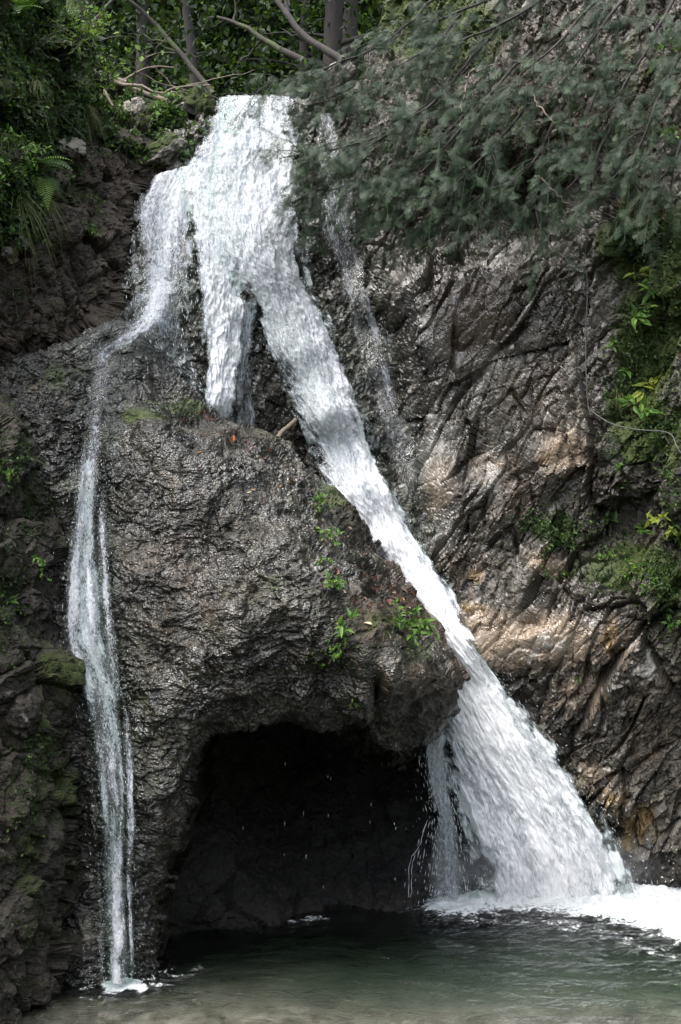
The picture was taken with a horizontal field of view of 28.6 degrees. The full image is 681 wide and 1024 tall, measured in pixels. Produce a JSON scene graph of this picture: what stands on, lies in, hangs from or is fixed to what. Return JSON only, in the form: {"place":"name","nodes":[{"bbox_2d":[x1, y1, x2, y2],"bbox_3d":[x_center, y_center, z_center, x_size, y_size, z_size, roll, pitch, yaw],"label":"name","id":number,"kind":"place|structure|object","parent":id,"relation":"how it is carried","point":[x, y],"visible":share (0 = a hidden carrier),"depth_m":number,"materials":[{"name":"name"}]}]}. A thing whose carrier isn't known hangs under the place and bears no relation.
{"place":"outdoors","nodes":[
{"label":"outdoors","id":0,"kind":"place"},
{"bbox_2d":[0,394,85,1023],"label":"rock face","id":1,"kind":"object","parent":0,"point":[47,890],"depth_m":9.62},
{"bbox_2d":[0,457,13,481],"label":"leafy plant","id":2,"kind":"object","parent":1,"relation":"on","point":[7,472],"visible":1,"depth_m":9.84,"materials":[{"name":"green plant"}]},
{"bbox_2d":[0,586,18,603],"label":"leafy plant","id":3,"kind":"object","parent":1,"relation":"on","point":[14,599],"visible":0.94,"depth_m":9.69,"materials":[{"name":"green plant"}]},
{"bbox_2d":[6,693,42,739],"bbox_3d":[-2.291,1.454,9.532,0.288,0.343,0.376,-16,12,-35],"label":"rock","id":4,"kind":"object","parent":1,"relation":"on","point":[24,714],"visible":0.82,"depth_m":9.40,"materials":[{"name":"grey stone"}]},
{"bbox_2d":[19,446,45,465],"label":"leafy plant","id":5,"kind":"object","parent":1,"relation":"on","point":[29,458],"visible":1,"depth_m":10.00,"materials":[{"name":"green plant"}]},
{"bbox_2d":[23,554,50,580],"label":"leafy plant","id":6,"kind":"object","parent":1,"relation":"on","point":[41,564],"visible":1,"depth_m":9.88,"materials":[{"name":"green plant"}]},
{"bbox_2d":[0,419,75,983],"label":"ground cover","id":7,"kind":"object","parent":1,"relation":"on","point":[4,651],"visible":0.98,"depth_m":9.68,"materials":[{"name":"green plant"}]},
{"bbox_2d":[0,0,188,365],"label":"bank","id":8,"kind":"structure","parent":0,"point":[79,291],"depth_m":11.56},
{"bbox_2d":[0,246,18,263],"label":"rock","id":9,"kind":"object","parent":8,"relation":"on","point":[7,252],"visible":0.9,"depth_m":10.53,"materials":[{"name":"stone"}]},
{"bbox_2d":[0,164,27,204],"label":"leafy plant","id":10,"kind":"object","parent":8,"relation":"on","point":[8,180],"visible":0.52,"depth_m":10.50,"materials":[{"name":"green plant"}]},
{"bbox_2d":[7,284,26,326],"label":"leafy plant","id":11,"kind":"object","parent":8,"relation":"on","point":[19,294],"visible":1,"depth_m":10.67,"materials":[{"name":"green plant"}]},
{"bbox_2d":[9,0,40,25],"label":"fern","id":12,"kind":"object","parent":8,"relation":"on","point":[20,8],"visible":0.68,"depth_m":11.23,"materials":[{"name":"green plant"}]},
{"bbox_2d":[0,123,53,171],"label":"leafy plant","id":13,"kind":"object","parent":8,"relation":"on","point":[11,139],"visible":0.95,"depth_m":10.57,"materials":[{"name":"green plant"}]},
{"bbox_2d":[8,94,49,136],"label":"leafy plant","id":14,"kind":"object","parent":8,"relation":"on","point":[23,113],"visible":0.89,"depth_m":10.96,"materials":[{"name":"green plant"}]},
{"bbox_2d":[3,193,58,292],"bbox_3d":[-2.619,-2.163,10.638,0.663,0.848,0.606,0,0,-43],"label":"grass tuft","id":15,"kind":"object","parent":8,"relation":"on","point":[21,206],"visible":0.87,"depth_m":10.67,"materials":[{"name":"green plant"}]},
{"bbox_2d":[20,71,62,143],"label":"grass tuft","id":16,"kind":"object","parent":8,"relation":"on","point":[34,84],"visible":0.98,"depth_m":11.14,"materials":[{"name":"green plant"}]},
{"bbox_2d":[13,14,72,93],"bbox_3d":[-2.550,-3.962,11.439,0.530,0.741,0.680,0,0,10],"label":"leafy plant","id":17,"kind":"object","parent":8,"relation":"on","point":[32,47],"visible":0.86,"depth_m":11.48,"materials":[{"name":"green plant"}]},
{"bbox_2d":[32,176,59,209],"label":"fern","id":18,"kind":"object","parent":8,"relation":"on","point":[47,181],"visible":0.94,"depth_m":11.06,"materials":[{"name":"green plant"}]},
{"bbox_2d":[37,194,70,253],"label":"grass tuft","id":19,"kind":"object","parent":8,"relation":"on","point":[50,207],"visible":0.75,"depth_m":11.13,"materials":[{"name":"green plant"}]},
{"bbox_2d":[37,156,71,173],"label":"fern","id":20,"kind":"object","parent":8,"relation":"on","point":[49,160],"visible":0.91,"depth_m":11.06,"materials":[{"name":"green plant"}]},
{"bbox_2d":[51,86,81,133],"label":"leafy plant","id":21,"kind":"object","parent":8,"relation":"on","point":[67,106],"visible":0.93,"depth_m":11.84,"materials":[{"name":"green plant"}]},
{"bbox_2d":[47,59,92,97],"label":"leafy plant","id":22,"kind":"object","parent":8,"relation":"on","point":[58,81],"visible":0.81,"depth_m":12.07,"materials":[{"name":"green plant"}]},
{"bbox_2d":[55,137,86,159],"bbox_3d":[-2.422,-3.257,11.914,0.301,0.176,0.399,-5,34,-13],"label":"rock","id":23,"kind":"object","parent":8,"relation":"on","point":[75,148],"visible":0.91,"depth_m":11.82,"materials":[{"name":"stone"}]},
{"bbox_2d":[32,5,112,53],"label":"leafy plant","id":24,"kind":"object","parent":8,"relation":"on","point":[91,37],"visible":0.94,"depth_m":11.80,"materials":[{"name":"green plant"}]},
{"bbox_2d":[56,0,107,66],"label":"leafy plant","id":25,"kind":"object","parent":8,"relation":"on","point":[86,21],"visible":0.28,"depth_m":12.29,"materials":[{"name":"green plant"}]},
{"bbox_2d":[80,101,108,149],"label":"grass tuft","id":26,"kind":"object","parent":8,"relation":"on","point":[93,114],"visible":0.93,"depth_m":12.28,"materials":[{"name":"green plant"}]},
{"bbox_2d":[90,193,112,217],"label":"leafy plant","id":27,"kind":"object","parent":8,"relation":"on","point":[95,202],"visible":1,"depth_m":11.95,"materials":[{"name":"green plant"}]},
{"bbox_2d":[75,55,129,93],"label":"leafy plant","id":28,"kind":"object","parent":8,"relation":"on","point":[104,72],"visible":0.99,"depth_m":11.87,"materials":[{"name":"green plant"}]},
{"bbox_2d":[0,0,206,246],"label":"ground cover","id":29,"kind":"object","parent":8,"relation":"on","point":[110,141],"visible":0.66,"depth_m":11.97,"materials":[{"name":"green plant"}]},
{"bbox_2d":[81,0,130,41],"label":"leaning branch","id":30,"kind":"object","parent":8,"relation":"on","point":[107,5],"visible":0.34,"depth_m":13.59,"materials":[{"name":"brown plant"}]},
{"bbox_2d":[114,130,146,163],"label":"leafy plant","id":31,"kind":"object","parent":8,"relation":"on","point":[126,142],"visible":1,"depth_m":12.62,"materials":[{"name":"green plant"}]},
{"bbox_2d":[120,97,145,115],"bbox_3d":[-2.061,-3.948,13.164,0.224,0.353,0.226,30,-5,-21],"label":"rock","id":32,"kind":"object","parent":8,"relation":"on","point":[137,104],"visible":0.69,"depth_m":13.10,"materials":[{"name":"stone"}]},
{"bbox_2d":[100,74,187,101],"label":"fallen branch","id":33,"kind":"object","parent":8,"relation":"on","point":[120,85],"visible":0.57,"depth_m":13.56,"materials":[{"name":"brown wood"}]},
{"bbox_2d":[124,30,189,90],"bbox_3d":[-1.864,-4.675,14.089,0.682,0.503,0.722,0,0,26],"label":"fallen branch","id":34,"kind":"object","parent":33,"relation":"on","point":[135,73],"visible":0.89,"depth_m":13.99,"materials":[{"name":"brown wood"}]},
{"bbox_2d":[145,132,187,169],"bbox_3d":[-1.724,-3.515,13.076,0.387,0.312,0.594,-18,23,43],"label":"rock","id":35,"kind":"object","parent":8,"relation":"on","point":[164,150],"visible":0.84,"depth_m":12.94,"materials":[{"name":"stone"}]},
{"bbox_2d":[160,87,180,102],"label":"leafy plant","id":36,"kind":"object","parent":8,"relation":"on","point":[177,96],"visible":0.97,"depth_m":13.40,"materials":[{"name":"green plant"}]},
{"bbox_2d":[168,95,186,111],"bbox_3d":[-1.663,-4.200,13.821,0.400,0.218,0.599,-16,21,20],"label":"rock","id":37,"kind":"object","parent":8,"relation":"on","point":[177,102],"visible":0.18,"depth_m":13.64,"materials":[{"name":"stone"}]},
{"bbox_2d":[141,62,254,101],"bbox_3d":[-1.464,-4.542,14.071,1.264,0.418,0.231,0,0,-24],"label":"fallen branch","id":38,"kind":"object","parent":8,"relation":"on","point":[192,85],"visible":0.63,"depth_m":13.99,"materials":[{"name":"brown wood"}]},
{"bbox_2d":[182,83,217,120],"bbox_3d":[-1.464,-4.107,13.707,0.384,0.554,0.458,26,15,0],"label":"rock","id":39,"kind":"object","parent":8,"relation":"on","point":[195,100],"visible":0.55,"depth_m":13.55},
{"bbox_2d":[92,0,367,102],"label":"forest floor","id":40,"kind":"structure","parent":0,"point":[113,93],"depth_m":31.20,"materials":[{"name":"green plant"}]},
{"bbox_2d":[52,0,220,97],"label":"tree","id":41,"kind":"object","parent":40,"relation":"on","point":[127,8],"visible":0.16,"depth_m":15.25,"materials":[{"name":"green plant"}]},
{"bbox_2d":[123,0,214,94],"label":"leaning branch","id":42,"kind":"object","parent":41,"relation":"attached to","point":[190,66],"visible":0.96,"depth_m":15.32,"materials":[{"name":"brown plant"}]},
{"bbox_2d":[64,0,233,99],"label":"tree","id":43,"kind":"object","parent":40,"relation":"on","point":[142,79],"visible":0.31,"depth_m":20.75,"materials":[{"name":"green plant"}]},
{"bbox_2d":[101,0,253,95],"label":"tree","id":44,"kind":"object","parent":40,"relation":"on","point":[199,59],"visible":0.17,"depth_m":23.75,"materials":[{"name":"green plant"}]},
{"bbox_2d":[114,0,312,101],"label":"tree","id":45,"kind":"object","parent":40,"relation":"on","point":[190,48],"visible":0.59,"depth_m":18.72,"materials":[{"name":"green plant"}]},
{"bbox_2d":[210,0,304,73],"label":"leaning branch","id":46,"kind":"object","parent":45,"relation":"attached to","point":[283,51],"visible":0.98,"depth_m":17.36,"materials":[{"name":"brown plant"}]},
{"bbox_2d":[60,0,369,102],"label":"undergrowth","id":47,"kind":"object","parent":40,"relation":"on","point":[213,14],"visible":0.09,"depth_m":18.10,"materials":[{"name":"green plant"}]},
{"bbox_2d":[55,0,382,101],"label":"wood","id":48,"kind":"object","parent":40,"relation":"on","point":[250,12],"visible":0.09,"depth_m":23.65,"materials":[{"name":"green plant"}]},
{"bbox_2d":[191,0,263,96],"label":"tree","id":49,"kind":"object","parent":40,"relation":"on","point":[226,78],"visible":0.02,"depth_m":29.75,"materials":[{"name":"green plant"}]},
{"bbox_2d":[193,0,318,97],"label":"tree","id":50,"kind":"object","parent":40,"relation":"on","point":[245,33],"visible":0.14,"depth_m":25.74,"materials":[{"name":"green plant"}]},
{"bbox_2d":[184,0,378,95],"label":"tree","id":51,"kind":"object","parent":40,"relation":"on","point":[350,17],"visible":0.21,"depth_m":20.40,"materials":[{"name":"green plant"}]},
{"bbox_2d":[201,0,374,97],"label":"tree","id":52,"kind":"object","parent":40,"relation":"on","point":[303,46],"visible":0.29,"depth_m":21.92,"materials":[{"name":"green plant"}]},
{"bbox_2d":[234,0,381,99],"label":"tree","id":53,"kind":"object","parent":40,"relation":"on","point":[333,27],"visible":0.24,"depth_m":18.92,"materials":[{"name":"green plant"}]},
{"bbox_2d":[274,0,345,63],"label":"leaning branch","id":54,"kind":"object","parent":40,"relation":"on","point":[302,34],"visible":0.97,"depth_m":16.32,"materials":[{"name":"brown plant"}]},
{"bbox_2d":[166,720,502,936],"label":"cave wall","id":55,"kind":"structure","parent":0,"point":[265,851],"depth_m":12.30,"materials":[{"name":"black stone"}]},
{"bbox_2d":[404,735,490,904],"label":"waterfall","id":56,"kind":"structure","parent":55,"relation":"on","point":[435,755],"depth_m":11.71,"materials":[{"name":"white liquid"}]},
{"bbox_2d":[19,878,680,1023],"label":"water","id":57,"kind":"structure","parent":0,"point":[342,963],"depth_m":9.93,"materials":[{"name":"green liquid"}]},
{"bbox_2d":[102,977,147,993],"bbox_3d":[-1.600,3.441,9.710,0.564,0.043,0.576,0,0,0],"label":"foam","id":58,"kind":"object","parent":57,"relation":"on","point":[138,985],"visible":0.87,"depth_m":9.66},
{"bbox_2d":[422,883,680,944],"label":"foam","id":59,"kind":"object","parent":57,"relation":"on","point":[658,907],"visible":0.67,"depth_m":11.54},
{"bbox_2d":[117,0,680,886],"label":"cliff","id":60,"kind":"structure","parent":0,"point":[483,412],"depth_m":12.38,"materials":[{"name":"stone"}]},
{"bbox_2d":[126,162,206,392],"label":"waterfall","id":61,"kind":"structure","parent":60,"relation":"on","point":[175,204],"depth_m":12.54,"materials":[{"name":"white liquid"}]},
{"bbox_2d":[180,96,255,425],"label":"waterfall","id":62,"kind":"structure","parent":60,"relation":"on","point":[223,313],"depth_m":12.30,"materials":[{"name":"white liquid"}]},
{"bbox_2d":[307,61,356,112],"bbox_3d":[-0.087,-4.328,13.767,0.468,0.217,0.818,19,-41,-25],"label":"rock","id":63,"kind":"object","parent":60,"relation":"on","point":[351,71],"visible":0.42,"depth_m":13.61,"materials":[{"name":"stone"}]},
{"bbox_2d":[222,0,460,184],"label":"evergreen shrub","id":64,"kind":"object","parent":60,"relation":"on","point":[297,90],"visible":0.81,"depth_m":12.81,"materials":[{"name":"green plant"}]},
{"bbox_2d":[251,37,496,270],"bbox_3d":[0.377,-3.396,12.380,2.390,2.385,1.614,0,0,0],"label":"evergreen shrub","id":65,"kind":"object","parent":60,"relation":"on","point":[346,166],"visible":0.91,"depth_m":12.17,"materials":[{"name":"green plant"}]},
{"bbox_2d":[317,113,432,528],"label":"waterfall","id":66,"kind":"structure","parent":60,"relation":"on","point":[374,327],"depth_m":13.26,"materials":[{"name":"white liquid"}]},
{"bbox_2d":[207,95,677,901],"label":"waterfall","id":67,"kind":"structure","parent":60,"relation":"on","point":[539,833],"depth_m":11.99,"materials":[{"name":"white liquid"}]},
{"bbox_2d":[323,45,629,302],"bbox_3d":[1.274,-3.148,12.119,2.877,2.449,1.328,0,0,9],"label":"evergreen shrub","id":68,"kind":"object","parent":60,"relation":"on","point":[466,213],"visible":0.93,"depth_m":12.07,"materials":[{"name":"green plant"}]},
{"bbox_2d":[348,0,658,192],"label":"evergreen shrub","id":69,"kind":"object","parent":60,"relation":"on","point":[576,23],"visible":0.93,"depth_m":12.24,"materials":[{"name":"green plant"}]},
{"bbox_2d":[459,64,492,126],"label":"bare twig","id":70,"kind":"object","parent":69,"relation":"attached to","point":[467,77],"visible":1,"depth_m":11.91,"materials":[{"name":"brown wood"}]},
{"bbox_2d":[539,568,557,579],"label":"leafy plant","id":71,"kind":"object","parent":60,"relation":"on","point":[545,575],"visible":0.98,"depth_m":12.08,"materials":[{"name":"green plant"}]},
{"bbox_2d":[477,55,680,301],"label":"evergreen shrub","id":72,"kind":"object","parent":60,"relation":"on","point":[589,169],"visible":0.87,"depth_m":11.74,"materials":[{"name":"green plant"}]},
{"bbox_2d":[535,175,575,234],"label":"bare twig","id":73,"kind":"object","parent":72,"relation":"attached to","point":[542,179],"visible":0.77,"depth_m":11.71,"materials":[{"name":"brown wood"}]},
{"bbox_2d":[531,91,597,176],"bbox_3d":[1.966,-3.370,11.806,0.622,0.840,0.217,0,0,19],"label":"bare twig","id":74,"kind":"object","parent":72,"relation":"attached to","point":[553,122],"visible":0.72,"depth_m":11.79,"materials":[{"name":"brown wood"}]},
{"bbox_2d":[479,183,680,669],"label":"ground cover","id":75,"kind":"object","parent":60,"relation":"on","point":[653,437],"visible":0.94,"depth_m":11.86,"materials":[{"name":"green plant"}]},
{"bbox_2d":[528,0,680,292],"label":"evergreen shrub","id":76,"kind":"object","parent":60,"relation":"on","point":[619,180],"visible":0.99,"depth_m":11.45,"materials":[{"name":"green plant"}]},
{"bbox_2d":[595,550,615,561],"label":"leafy plant","id":77,"kind":"object","parent":60,"relation":"on","point":[609,557],"visible":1,"depth_m":12.14,"materials":[{"name":"green plant"}]},
{"bbox_2d":[534,193,680,452],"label":"vine","id":78,"kind":"object","parent":60,"relation":"hanging from","point":[586,357],"visible":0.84,"depth_m":12.07,"materials":[{"name":"plant"}]},
{"bbox_2d":[603,511,618,524],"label":"leafy plant","id":79,"kind":"object","parent":60,"relation":"on","point":[614,516],"visible":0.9,"depth_m":12.29,"materials":[{"name":"green plant"}]},
{"bbox_2d":[605,337,620,351],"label":"leafy plant","id":80,"kind":"object","parent":60,"relation":"on","point":[611,343],"visible":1,"depth_m":11.96,"materials":[{"name":"green plant"}]},
{"bbox_2d":[618,362,631,383],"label":"leafy plant","id":81,"kind":"object","parent":60,"relation":"on","point":[627,372],"visible":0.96,"depth_m":11.98,"materials":[{"name":"green plant"}]},
{"bbox_2d":[610,558,642,585],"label":"leafy plant","id":82,"kind":"object","parent":60,"relation":"on","point":[633,567],"visible":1,"depth_m":11.82,"materials":[{"name":"green plant"}]},
{"bbox_2d":[617,394,639,413],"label":"leafy plant","id":83,"kind":"object","parent":60,"relation":"on","point":[629,399],"visible":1,"depth_m":11.80,"materials":[{"name":"green plant"}]},
{"bbox_2d":[622,266,651,279],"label":"leafy plant","id":84,"kind":"object","parent":60,"relation":"on","point":[646,273],"visible":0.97,"depth_m":11.96,"materials":[{"name":"green plant"}]},
{"bbox_2d":[631,303,657,328],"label":"leafy plant","id":85,"kind":"object","parent":60,"relation":"on","point":[641,316],"visible":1,"depth_m":11.73,"materials":[{"name":"green plant"}]},
{"bbox_2d":[635,519,655,535],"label":"leafy plant","id":86,"kind":"object","parent":60,"relation":"on","point":[640,530],"visible":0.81,"depth_m":12.07,"materials":[{"name":"green plant"}]},
{"bbox_2d":[638,277,656,303],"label":"leafy plant","id":87,"kind":"object","parent":60,"relation":"on","point":[649,292],"visible":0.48,"depth_m":11.86,"materials":[{"name":"green plant"}]},
{"bbox_2d":[633,373,664,405],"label":"leafy plant","id":88,"kind":"object","parent":60,"relation":"on","point":[637,396],"visible":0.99,"depth_m":11.89,"materials":[{"name":"green plant"}]},
{"bbox_2d":[640,568,657,593],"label":"leafy plant","id":89,"kind":"object","parent":60,"relation":"on","point":[652,577],"visible":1,"depth_m":11.45,"materials":[{"name":"green plant"}]},
{"bbox_2d":[639,396,660,420],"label":"leafy plant","id":90,"kind":"object","parent":60,"relation":"on","point":[647,411],"visible":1,"depth_m":11.66,"materials":[{"name":"green plant"}]},
{"bbox_2d":[644,510,678,538],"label":"leafy plant","id":91,"kind":"object","parent":60,"relation":"on","point":[670,530],"visible":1,"depth_m":11.50,"materials":[{"name":"green plant"}]},
{"bbox_2d":[649,298,678,330],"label":"leafy plant","id":92,"kind":"object","parent":60,"relation":"on","point":[665,307],"visible":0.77,"depth_m":11.71,"materials":[{"name":"green plant"}]},
{"bbox_2d":[649,28,680,72],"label":"leafy plant","id":93,"kind":"object","parent":60,"relation":"on","point":[663,47],"visible":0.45,"depth_m":12.10,"materials":[{"name":"green plant"}]},
{"bbox_2d":[653,123,680,143],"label":"leafy plant","id":94,"kind":"object","parent":60,"relation":"on","point":[675,132],"visible":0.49,"depth_m":11.88,"materials":[{"name":"green plant"}]},
{"bbox_2d":[661,619,680,632],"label":"leafy plant","id":95,"kind":"object","parent":60,"relation":"on","point":[670,625],"visible":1,"depth_m":11.51,"materials":[{"name":"green plant"}]},
{"bbox_2d":[667,511,680,546],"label":"leafy plant","id":96,"kind":"object","parent":60,"relation":"on","point":[677,540],"visible":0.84,"depth_m":11.55,"materials":[{"name":"green plant"}]},
{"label":"pool bed","id":97,"kind":"structure","parent":0,"visible":0},
{"bbox_2d":[0,317,470,985],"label":"tufa boulder","id":98,"kind":"object","parent":97,"relation":"on","point":[218,599],"visible":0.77,"depth_m":10.12,"materials":[{"name":"grey stone"}]},
{"bbox_2d":[51,265,175,983],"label":"waterfall","id":99,"kind":"structure","parent":98,"relation":"on","point":[90,593],"depth_m":9.97,"materials":[{"name":"white liquid"}]},
{"bbox_2d":[116,386,420,691],"bbox_3d":[-0.465,0.144,11.080,2.785,2.416,2.727,0,0,0],"label":"ground cover","id":100,"kind":"object","parent":98,"relation":"on","point":[333,491],"visible":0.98,"depth_m":10.01,"materials":[{"name":"green plant"}]},
{"bbox_2d":[275,418,296,437],"bbox_3d":[-0.492,-0.743,11.930,0.058,0.261,0.876,0,0,9],"label":"stick","id":101,"kind":"object","parent":98,"relation":"on","point":[283,430],"visible":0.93,"depth_m":11.91,"materials":[{"name":"brown wood"}]},
{"bbox_2d":[311,492,326,512],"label":"leafy plant","id":102,"kind":"object","parent":98,"relation":"on","point":[322,500],"visible":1,"depth_m":10.76,"materials":[{"name":"green plant"}]},
{"bbox_2d":[316,525,342,545],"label":"leafy plant","id":103,"kind":"object","parent":98,"relation":"on","point":[328,535],"visible":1,"depth_m":10.43,"materials":[{"name":"green plant"}]},
{"bbox_2d":[322,569,346,589],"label":"leafy plant","id":104,"kind":"object","parent":98,"relation":"on","point":[338,580],"visible":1,"depth_m":9.85,"materials":[{"name":"green plant"}]},
{"bbox_2d":[328,644,341,663],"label":"leafy plant","id":105,"kind":"object","parent":98,"relation":"on","point":[338,654],"visible":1,"depth_m":9.76,"materials":[{"name":"green plant"}]},
{"bbox_2d":[334,607,361,645],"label":"leafy plant","id":106,"kind":"object","parent":98,"relation":"on","point":[340,626],"visible":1,"depth_m":9.73,"materials":[{"name":"green plant"}]},
{"bbox_2d":[391,597,440,649],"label":"leafy plant","id":107,"kind":"object","parent":98,"relation":"on","point":[414,627],"visible":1,"depth_m":10.13,"materials":[{"name":"green plant"}]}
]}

